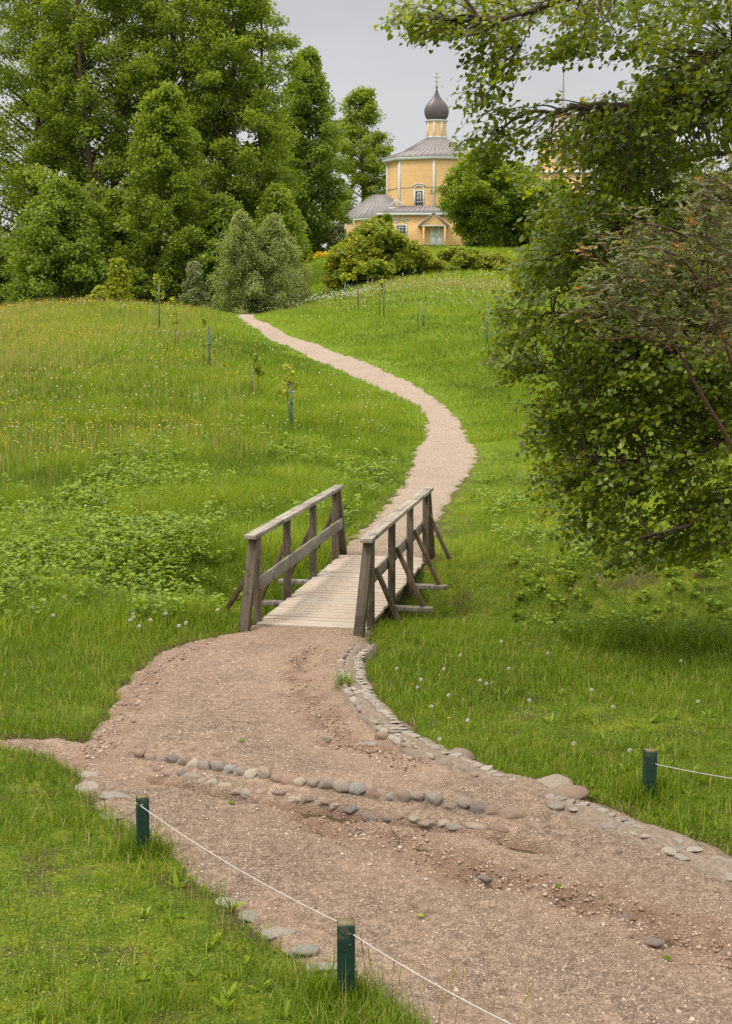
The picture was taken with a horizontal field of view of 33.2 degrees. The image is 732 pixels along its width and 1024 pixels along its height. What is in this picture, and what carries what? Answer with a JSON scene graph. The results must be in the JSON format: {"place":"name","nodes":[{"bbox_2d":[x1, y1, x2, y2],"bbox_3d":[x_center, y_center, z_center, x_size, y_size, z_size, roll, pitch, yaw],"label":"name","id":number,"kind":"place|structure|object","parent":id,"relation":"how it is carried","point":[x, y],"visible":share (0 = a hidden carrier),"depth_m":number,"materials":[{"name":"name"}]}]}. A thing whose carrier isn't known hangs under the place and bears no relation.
{"place":"outdoors","nodes":[
{"label":"outdoors","id":0,"kind":"place"},
{"bbox_2d":[238,314,479,556],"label":"path","id":1,"kind":"structure","parent":0,"point":[442,461],"depth_m":30.52,"materials":[{"name":"gravel"}]},
{"bbox_2d":[0,249,731,1023],"bbox_3d":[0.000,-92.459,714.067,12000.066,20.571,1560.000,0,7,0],"label":"ground","id":2,"kind":"structure","parent":0,"point":[638,583],"depth_m":10.50,"materials":[{"name":"plant"}]},
{"bbox_2d":[0,0,110,305],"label":"lime tree","id":3,"kind":"object","parent":2,"relation":"on","point":[12,171],"visible":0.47,"depth_m":94.58,"materials":[{"name":"green plant"}]},
{"bbox_2d":[0,174,136,306],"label":"broadleaf tree","id":4,"kind":"object","parent":2,"relation":"on","point":[58,218],"visible":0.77,"depth_m":82.72,"materials":[{"name":"green plant"}]},
{"bbox_2d":[6,0,192,296],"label":"lime tree","id":5,"kind":"object","parent":2,"relation":"on","point":[85,36],"visible":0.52,"depth_m":91.96,"materials":[{"name":"green plant"}]},
{"bbox_2d":[85,284,114,302],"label":"bush","id":6,"kind":"object","parent":2,"relation":"on","point":[101,292],"visible":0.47,"depth_m":69.76,"materials":[{"name":"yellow plant"}]},
{"bbox_2d":[0,296,217,371],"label":"seed stalks","id":7,"kind":"object","parent":2,"relation":"on","point":[51,313],"visible":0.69,"depth_m":48.12,"materials":[{"name":"plant"}]},
{"bbox_2d":[75,184,159,303],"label":"broadleaf tree","id":8,"kind":"object","parent":2,"relation":"on","point":[113,201],"visible":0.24,"depth_m":87.13,"materials":[{"name":"green plant"}]},
{"bbox_2d":[105,257,137,302],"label":"conifer shrub","id":9,"kind":"object","parent":2,"relation":"on","point":[118,284],"visible":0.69,"depth_m":70.64,"materials":[{"name":"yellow plant"}]},
{"bbox_2d":[136,793,149,854],"bbox_3d":[-1.379,2.059,7.602,0.078,0.629,0.074,-2,7,-17],"label":"rope post","id":10,"kind":"object","parent":2,"relation":"on","point":[142,821],"visible":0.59,"depth_m":7.55,"materials":[{"name":"green paint"}]},
{"bbox_2d":[0,296,286,454],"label":"yellow wildflowers","id":11,"kind":"object","parent":2,"relation":"on","point":[94,368],"visible":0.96,"depth_m":40.45,"materials":[{"name":"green plant"}]},
{"bbox_2d":[0,295,302,497],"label":"seed stalks","id":12,"kind":"object","parent":2,"relation":"on","point":[78,437],"visible":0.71,"depth_m":30.41,"materials":[{"name":"plant"}]},
{"bbox_2d":[150,273,164,321],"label":"sapling","id":13,"kind":"object","parent":2,"relation":"on","point":[156,280],"visible":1,"depth_m":50.94,"materials":[{"name":"green plant"}]},
{"bbox_2d":[107,77,213,307],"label":"lime tree","id":14,"kind":"object","parent":2,"relation":"on","point":[160,156],"visible":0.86,"depth_m":84.79,"materials":[{"name":"green plant"}]},
{"bbox_2d":[169,296,182,343],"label":"sapling","id":15,"kind":"object","parent":2,"relation":"on","point":[173,301],"visible":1,"depth_m":45.82,"materials":[{"name":"green plant"}]},
{"bbox_2d":[76,0,284,292],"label":"lime tree","id":16,"kind":"object","parent":2,"relation":"on","point":[185,50],"visible":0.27,"depth_m":92.46,"materials":[{"name":"green plant"}]},
{"bbox_2d":[178,260,213,309],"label":"willow shrub","id":17,"kind":"object","parent":2,"relation":"on","point":[195,295],"visible":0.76,"depth_m":70.70,"materials":[{"name":"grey plant"}]},
{"bbox_2d":[0,415,397,623],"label":"nettles","id":18,"kind":"object","parent":2,"relation":"on","point":[158,522],"visible":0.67,"depth_m":18.54,"materials":[{"name":"green plant"}]},
{"bbox_2d":[0,298,397,510],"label":"white wildflowers","id":19,"kind":"object","parent":2,"relation":"on","point":[167,390],"visible":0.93,"depth_m":33.47,"materials":[{"name":"plant"}]},
{"bbox_2d":[177,191,266,311],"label":"broadleaf tree","id":20,"kind":"object","parent":2,"relation":"on","point":[222,213],"visible":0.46,"depth_m":85.17,"materials":[{"name":"green plant"}]},
{"bbox_2d":[157,0,314,293],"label":"lime tree","id":21,"kind":"object","parent":2,"relation":"on","point":[218,143],"visible":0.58,"depth_m":92.12,"materials":[{"name":"green plant"}]},
{"bbox_2d":[207,208,280,314],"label":"shrub","id":22,"kind":"object","parent":2,"relation":"on","point":[242,240],"visible":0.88,"depth_m":72.20,"materials":[{"name":"green plant"}]},
{"bbox_2d":[248,350,264,393],"bbox_3d":[-3.218,-4.082,36.292,0.495,1.456,0.429,0,7,0],"label":"sapling","id":23,"kind":"object","parent":2,"relation":"on","point":[257,359],"visible":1,"depth_m":36.25,"materials":[{"name":"green plant"}]},
{"bbox_2d":[238,212,319,312],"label":"birch tree","id":24,"kind":"object","parent":2,"relation":"on","point":[277,246],"visible":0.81,"depth_m":73.03,"materials":[{"name":"green plant"}]},
{"bbox_2d":[252,182,309,297],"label":"broadleaf tree","id":25,"kind":"object","parent":2,"relation":"on","point":[277,199],"visible":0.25,"depth_m":89.41,"materials":[{"name":"green plant"}]},
{"bbox_2d":[276,363,302,419],"bbox_3d":[-1.984,-2.914,31.404,0.576,1.755,0.750,3,8,27],"label":"sapling","id":26,"kind":"object","parent":2,"relation":"on","point":[290,376],"visible":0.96,"depth_m":31.38,"materials":[{"name":"green plant"}]},
{"bbox_2d":[289,382,292,426],"bbox_3d":[-1.915,-2.607,31.470,0.086,1.442,0.086,-3,7,-22],"label":"stake","id":27,"kind":"object","parent":2,"relation":"on","point":[291,406],"visible":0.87,"depth_m":31.43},
{"bbox_2d":[297,228,314,263],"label":"broadleaf tree","id":28,"kind":"object","parent":2,"relation":"on","point":[306,252],"visible":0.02,"depth_m":114.97,"materials":[{"name":"green plant"}]},
{"bbox_2d":[263,45,355,255],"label":"lime tree","id":29,"kind":"object","parent":2,"relation":"on","point":[321,148],"visible":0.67,"depth_m":120.16,"materials":[{"name":"green plant"}]},
{"bbox_2d":[282,284,381,307],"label":"white wildflowers","id":30,"kind":"object","parent":2,"relation":"on","point":[341,294],"visible":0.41,"depth_m":69.28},
{"bbox_2d":[219,485,451,637],"bbox_3d":[-0.204,0.581,16.005,2.360,1.431,4.826,1,7,12],"label":"footbridge","id":31,"kind":"object","parent":2,"relation":"on","point":[356,593],"visible":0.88,"depth_m":15.27,"materials":[{"name":"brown wood"}]},
{"bbox_2d":[326,222,347,250],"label":"shrub","id":32,"kind":"object","parent":2,"relation":"on","point":[339,231],"visible":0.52,"depth_m":121.08,"materials":[{"name":"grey plant"}]},
{"bbox_2d":[321,240,359,288],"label":"bush","id":33,"kind":"object","parent":2,"relation":"on","point":[334,284],"visible":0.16,"depth_m":80.02,"materials":[{"name":"green plant"}]},
{"bbox_2d":[337,917,354,997],"bbox_3d":[-0.094,2.247,5.817,0.083,0.649,0.086,0,7,-3],"label":"rope post","id":34,"kind":"object","parent":2,"relation":"on","point":[345,939],"visible":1,"depth_m":5.76,"materials":[{"name":"green paint"}]},
{"bbox_2d":[136,803,336,921],"bbox_3d":[-0.749,1.871,6.719,0.078,0.074,2.200,-5,9,-36],"label":"rope","id":35,"kind":"object","parent":34,"relation":"attached to","point":[235,867],"visible":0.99,"depth_m":6.59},
{"bbox_2d":[353,934,510,1023],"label":"rope","id":36,"kind":"object","parent":34,"relation":"attached to","point":[432,982],"visible":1,"depth_m":5.27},
{"bbox_2d":[348,258,367,293],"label":"sapling","id":37,"kind":"object","parent":2,"relation":"on","point":[360,264],"visible":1,"depth_m":62.48,"materials":[{"name":"green plant"}]},
{"bbox_2d":[323,85,396,222],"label":"lime tree","id":38,"kind":"object","parent":2,"relation":"on","point":[356,132],"visible":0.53,"depth_m":161.59,"materials":[{"name":"green plant"}]},
{"bbox_2d":[0,276,720,444],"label":"meadow grass","id":39,"kind":"structure","parent":2,"relation":"on","point":[329,396],"depth_m":42.21,"materials":[{"name":"plant"}]},
{"bbox_2d":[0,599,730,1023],"bbox_3d":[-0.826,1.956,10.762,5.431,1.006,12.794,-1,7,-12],"label":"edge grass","id":40,"kind":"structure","parent":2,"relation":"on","point":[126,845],"depth_m":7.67,"materials":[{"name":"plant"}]},
{"bbox_2d":[0,392,731,651],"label":"meadow grass","id":41,"kind":"structure","parent":2,"relation":"on","point":[282,488],"depth_m":21.94,"materials":[{"name":"plant"}]},
{"bbox_2d":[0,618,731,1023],"bbox_3d":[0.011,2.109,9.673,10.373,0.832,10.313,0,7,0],"label":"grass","id":42,"kind":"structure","parent":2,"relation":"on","point":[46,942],"depth_m":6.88,"materials":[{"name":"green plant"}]},
{"bbox_2d":[0,620,731,1023],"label":"weeds","id":43,"kind":"object","parent":2,"relation":"on","point":[268,982],"visible":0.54,"depth_m":8.58,"materials":[{"name":"green plant"}]},
{"bbox_2d":[321,215,435,281],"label":"bush","id":44,"kind":"object","parent":2,"relation":"on","point":[379,247],"visible":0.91,"depth_m":78.12,"materials":[{"name":"green plant"}]},
{"bbox_2d":[33,730,730,1023],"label":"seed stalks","id":45,"kind":"object","parent":2,"relation":"on","point":[82,810],"visible":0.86,"depth_m":6.49,"materials":[{"name":"plant"}]},
{"bbox_2d":[259,271,522,319],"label":"white wildflowers","id":46,"kind":"object","parent":2,"relation":"on","point":[406,287],"visible":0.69,"depth_m":68.30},
{"bbox_2d":[342,73,468,245],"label":"church","id":47,"kind":"structure","parent":2,"relation":"on","point":[415,174],"depth_m":142.26,"materials":[{"name":"yellow paint"}]},
{"bbox_2d":[393,217,408,235],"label":"window","id":48,"kind":"structure","parent":47,"relation":"in","point":[402,228],"depth_m":141.32,"materials":[{"name":"white paint"}]},
{"bbox_2d":[412,183,425,205],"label":"window","id":49,"kind":"structure","parent":47,"relation":"in","point":[419,195],"depth_m":142.41,"materials":[{"name":"white paint"}]},
{"bbox_2d":[430,227,442,244],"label":"door","id":50,"kind":"structure","parent":47,"relation":"in","point":[436,233],"depth_m":141.44,"materials":[{"name":"white wood"}]},
{"bbox_2d":[413,257,446,273],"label":"bush","id":51,"kind":"object","parent":2,"relation":"on","point":[437,264],"visible":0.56,"depth_m":79.52,"materials":[{"name":"green plant"}]},
{"bbox_2d":[175,243,731,306],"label":"hillside grass","id":52,"kind":"structure","parent":2,"relation":"on","point":[487,250],"depth_m":80.69,"materials":[{"name":"plant"}]},
{"bbox_2d":[432,244,481,271],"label":"bush","id":53,"kind":"object","parent":2,"relation":"on","point":[456,257],"visible":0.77,"depth_m":81.60,"materials":[{"name":"green plant"}]},
{"bbox_2d":[429,146,537,248],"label":"broadleaf tree","id":54,"kind":"object","parent":2,"relation":"on","point":[478,208],"visible":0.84,"depth_m":126.10,"materials":[{"name":"green plant"}]},
{"bbox_2d":[467,250,511,270],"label":"bush","id":55,"kind":"object","parent":2,"relation":"on","point":[490,260],"visible":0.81,"depth_m":81.59,"materials":[{"name":"green plant"}]},
{"bbox_2d":[497,158,561,247],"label":"broadleaf tree","id":56,"kind":"object","parent":2,"relation":"on","point":[512,239],"visible":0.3,"depth_m":128.83,"materials":[{"name":"green plant"}]},
{"bbox_2d":[335,642,731,884],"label":"gutter","id":57,"kind":"object","parent":2,"relation":"on","point":[590,816],"visible":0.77,"depth_m":8.39,"materials":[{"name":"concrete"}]},
{"bbox_2d":[450,747,476,759],"bbox_3d":[0.713,1.880,9.432,0.289,0.140,0.216,5,9,-6],"label":"field stone","id":58,"kind":"object","parent":57,"relation":"on","point":[466,752],"visible":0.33,"depth_m":9.39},
{"bbox_2d":[553,784,589,799],"bbox_3d":[1.425,1.970,8.569,0.285,0.127,0.213,-8,12,0],"label":"field stone","id":59,"kind":"object","parent":57,"relation":"on","point":[575,792],"visible":0.69,"depth_m":8.52,"materials":[{"name":"stone"}]},
{"bbox_2d":[367,272,727,306],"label":"seed stalks","id":60,"kind":"object","parent":2,"relation":"on","point":[438,282],"visible":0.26,"depth_m":69.44,"materials":[{"name":"plant"}]},
{"bbox_2d":[374,0,731,586],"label":"lime tree","id":61,"kind":"object","parent":2,"relation":"on","point":[664,105],"visible":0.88,"depth_m":11.43,"materials":[{"name":"green plant"}]},
{"bbox_2d":[541,176,580,245],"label":"broadleaf tree","id":62,"kind":"object","parent":2,"relation":"on","point":[565,188],"visible":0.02,"depth_m":133.78,"materials":[{"name":"green plant"}]},
{"bbox_2d":[536,73,590,193],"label":"bell tower","id":63,"kind":"structure","parent":2,"relation":"on","point":[565,170],"depth_m":145.92,"materials":[{"name":"yellow paint"}]},
{"bbox_2d":[470,471,731,637],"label":"undergrowth","id":64,"kind":"object","parent":2,"relation":"on","point":[498,503],"visible":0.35,"depth_m":17.05,"materials":[{"name":"green plant"}]},
{"bbox_2d":[586,188,670,243],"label":"broadleaf tree","id":65,"kind":"object","parent":2,"relation":"on","point":[634,214],"visible":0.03,"depth_m":134.02,"materials":[{"name":"green plant"}]},
{"bbox_2d":[542,605,731,655],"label":"shade grass","id":66,"kind":"structure","parent":2,"relation":"on","point":[668,636],"depth_m":12.98,"materials":[{"name":"plant"}]},
{"bbox_2d":[559,153,731,450],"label":"tree","id":67,"kind":"object","parent":2,"relation":"on","point":[712,256],"visible":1,"depth_m":8.22,"materials":[{"name":"green plant"}]},
{"bbox_2d":[642,748,656,798],"bbox_3d":[1.957,1.940,8.496,0.078,0.614,0.078,-1,7,-7],"label":"rope post","id":68,"kind":"object","parent":2,"relation":"on","point":[649,771],"visible":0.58,"depth_m":8.44,"materials":[{"name":"green paint"}]},
{"bbox_2d":[662,168,721,242],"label":"broadleaf tree","id":69,"kind":"object","parent":2,"relation":"on","point":[672,195],"visible":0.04,"depth_m":135.79,"materials":[{"name":"green plant"}]},
{"bbox_2d":[0,0,731,246],"label":"sky","id":70,"kind":"structure","parent":0,"point":[353,54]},
{"bbox_2d":[1,625,731,1023],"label":"path","id":71,"kind":"structure","parent":0,"point":[197,695],"depth_m":7.55,"materials":[{"name":"gravel"}]},
{"bbox_2d":[74,781,98,791],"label":"field stone","id":72,"kind":"object","parent":71,"relation":"on","point":[94,784],"visible":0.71,"depth_m":8.79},
{"bbox_2d":[99,791,129,798],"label":"field stone","id":73,"kind":"object","parent":71,"relation":"on","point":[109,794],"visible":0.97,"depth_m":8.56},
{"bbox_2d":[70,637,229,772],"bbox_3d":[-2.012,1.657,11.372,0.577,0.097,4.495,1,7,6],"label":"rubble","id":74,"kind":"object","parent":71,"relation":"on","point":[98,736],"visible":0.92,"depth_m":10.69,"materials":[{"name":"gravel"}]},
{"bbox_2d":[210,760,224,771],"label":"cobblestone","id":75,"kind":"object","parent":71,"relation":"on","point":[217,765],"visible":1,"depth_m":9.06,"materials":[{"name":"stone"}]},
{"bbox_2d":[238,909,258,922],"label":"field stone","id":76,"kind":"object","parent":71,"relation":"on","point":[251,918],"visible":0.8,"depth_m":6.75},
{"bbox_2d":[242,768,256,778],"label":"cobblestone","id":77,"kind":"object","parent":71,"relation":"on","point":[250,773],"visible":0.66,"depth_m":8.92,"materials":[{"name":"stone"}]},
{"bbox_2d":[257,766,270,778],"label":"cobblestone","id":78,"kind":"object","parent":71,"relation":"on","point":[263,772],"visible":1,"depth_m":8.89,"materials":[{"name":"stone"}]},
{"bbox_2d":[260,926,295,940],"bbox_3d":[-0.468,2.247,6.551,0.197,0.033,0.105,-4,14,3],"label":"field stone","id":79,"kind":"object","parent":71,"relation":"on","point":[276,931],"visible":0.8,"depth_m":6.54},
{"bbox_2d":[280,774,297,784],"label":"cobblestone","id":80,"kind":"object","parent":71,"relation":"on","point":[287,779],"visible":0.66,"depth_m":8.77,"materials":[{"name":"stone"}]},
{"bbox_2d":[288,944,319,957],"bbox_3d":[-0.323,2.269,6.327,0.173,0.070,0.113,-5,0,0],"label":"field stone","id":81,"kind":"object","parent":71,"relation":"on","point":[305,948],"visible":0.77,"depth_m":6.29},
{"bbox_2d":[307,777,322,787],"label":"cobblestone","id":82,"kind":"object","parent":71,"relation":"on","point":[313,782],"visible":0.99,"depth_m":8.69,"materials":[{"name":"stone"}]},
{"bbox_2d":[306,961,336,972],"bbox_3d":[-0.198,2.288,6.183,0.232,0.027,0.139,-5,-3,12],"label":"field stone","id":83,"kind":"object","parent":71,"relation":"on","point":[322,965],"visible":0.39,"depth_m":6.17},
{"bbox_2d":[317,777,333,788],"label":"cobblestone","id":84,"kind":"object","parent":71,"relation":"on","point":[326,783],"visible":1,"depth_m":8.66,"materials":[{"name":"stone"}]},
{"bbox_2d":[332,778,349,792],"bbox_3d":[-0.175,1.939,8.646,0.154,0.120,0.115,10,12,55],"label":"cobblestone","id":85,"kind":"object","parent":71,"relation":"on","point":[340,785],"visible":0.95,"depth_m":8.61,"materials":[{"name":"stone"}]},
{"bbox_2d":[342,805,358,814],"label":"cobblestone","id":86,"kind":"object","parent":71,"relation":"on","point":[350,809],"visible":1,"depth_m":8.41,"materials":[{"name":"stone"}]},
{"bbox_2d":[274,644,427,767],"bbox_3d":[-0.339,1.699,11.118,0.903,0.154,4.247,-2,7,-14],"label":"rubble","id":87,"kind":"object","parent":71,"relation":"on","point":[367,751],"visible":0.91,"depth_m":10.60,"materials":[{"name":"gravel"}]},
{"bbox_2d":[349,782,366,795],"bbox_3d":[-0.057,1.950,8.602,0.137,0.120,0.118,-5,4,10],"label":"cobblestone","id":88,"kind":"object","parent":71,"relation":"on","point":[357,788],"visible":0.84,"depth_m":8.57,"materials":[{"name":"stone"}]},
{"bbox_2d":[171,776,553,854],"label":"clods","id":89,"kind":"object","parent":71,"relation":"on","point":[402,822],"visible":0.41,"depth_m":8.27,"materials":[{"name":"soil"}]},
{"bbox_2d":[300,713,430,771],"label":"clods","id":90,"kind":"object","parent":71,"relation":"on","point":[395,756],"visible":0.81,"depth_m":9.73,"materials":[{"name":"soil"}]},
{"bbox_2d":[361,811,377,822],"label":"cobblestone","id":91,"kind":"object","parent":71,"relation":"on","point":[367,816],"visible":0.89,"depth_m":8.35,"materials":[{"name":"stone"}]},
{"bbox_2d":[364,788,380,798],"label":"cobblestone","id":92,"kind":"object","parent":71,"relation":"on","point":[370,793],"visible":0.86,"depth_m":8.53,"materials":[{"name":"stone"}]},
{"bbox_2d":[395,791,410,801],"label":"cobblestone","id":93,"kind":"object","parent":71,"relation":"on","point":[402,796],"visible":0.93,"depth_m":8.46,"materials":[{"name":"stone"}]},
{"bbox_2d":[409,790,424,801],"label":"cobblestone","id":94,"kind":"object","parent":71,"relation":"on","point":[418,795],"visible":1,"depth_m":8.43,"materials":[{"name":"stone"}]},
{"bbox_2d":[417,819,436,829],"bbox_3d":[0.404,2.088,8.213,0.141,0.069,0.100,0,-1,34],"label":"cobblestone","id":95,"kind":"object","parent":71,"relation":"on","point":[427,824],"visible":1,"depth_m":8.18,"materials":[{"name":"stone"}]},
{"bbox_2d":[423,791,442,805],"bbox_3d":[0.465,1.978,8.422,0.104,0.111,0.131,-4,8,-29],"label":"cobblestone","id":96,"kind":"object","parent":71,"relation":"on","point":[435,798],"visible":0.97,"depth_m":8.39,"materials":[{"name":"stone"}]},
{"bbox_2d":[456,796,472,808],"bbox_3d":[0.677,1.983,8.346,0.140,0.097,0.095,-5,4,31],"label":"cobblestone","id":97,"kind":"object","parent":71,"relation":"on","point":[464,802],"visible":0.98,"depth_m":8.32,"materials":[{"name":"stone"}]},
{"bbox_2d":[464,822,484,829],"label":"cobblestone","id":98,"kind":"object","parent":71,"relation":"on","point":[474,825],"visible":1,"depth_m":8.07,"materials":[{"name":"stone"}]},
{"bbox_2d":[469,801,485,813],"bbox_3d":[0.763,2.006,8.289,0.111,0.104,0.121,-6,9,-42],"label":"cobblestone","id":99,"kind":"object","parent":71,"relation":"on","point":[477,807],"visible":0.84,"depth_m":8.26,"materials":[{"name":"stone"}]},
{"bbox_2d":[484,804,499,814],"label":"cobblestone","id":100,"kind":"object","parent":71,"relation":"on","point":[492,809],"visible":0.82,"depth_m":8.23,"materials":[{"name":"stone"}]},
{"bbox_2d":[487,823,508,832],"bbox_3d":[0.865,2.073,8.032,0.163,0.067,0.090,5,13,31],"label":"cobblestone","id":101,"kind":"object","parent":71,"relation":"on","point":[498,827],"visible":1,"depth_m":8.01,"materials":[{"name":"stone"}]},
{"bbox_2d":[286,813,731,980],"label":"rubble","id":102,"kind":"object","parent":71,"relation":"on","point":[511,885],"visible":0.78,"depth_m":7.04,"materials":[{"name":"stone"}]},
{"bbox_2d":[498,806,523,818],"bbox_3d":[0.962,2.027,8.207,0.161,0.120,0.117,-2,7,-16],"label":"cobblestone","id":103,"kind":"object","parent":71,"relation":"on","point":[512,812],"visible":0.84,"depth_m":8.17,"materials":[{"name":"stone"}]},
{"bbox_2d":[306,816,731,980],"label":"clods","id":104,"kind":"object","parent":71,"relation":"on","point":[584,913],"visible":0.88,"depth_m":7.02,"materials":[{"name":"soil"}]},
{"bbox_2d":[537,774,573,787],"bbox_3d":[1.335,1.954,8.767,0.317,0.105,0.232,1,13,-8],"label":"field stone","id":105,"kind":"object","parent":71,"relation":"on","point":[553,780],"visible":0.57,"depth_m":8.76,"materials":[{"name":"stone"}]},
{"bbox_2d":[548,802,564,810],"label":"cobblestone","id":106,"kind":"object","parent":71,"relation":"on","point":[557,806],"visible":1,"depth_m":8.27,"materials":[{"name":"stone"}]},
{"bbox_2d":[644,937,665,946],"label":"field stone","id":107,"kind":"object","parent":71,"relation":"on","point":[653,942],"visible":1,"depth_m":6.50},
{"bbox_2d":[661,846,677,855],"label":"cobblestone","id":108,"kind":"object","parent":71,"relation":"on","point":[668,851],"visible":1,"depth_m":7.54,"materials":[{"name":"stone"}]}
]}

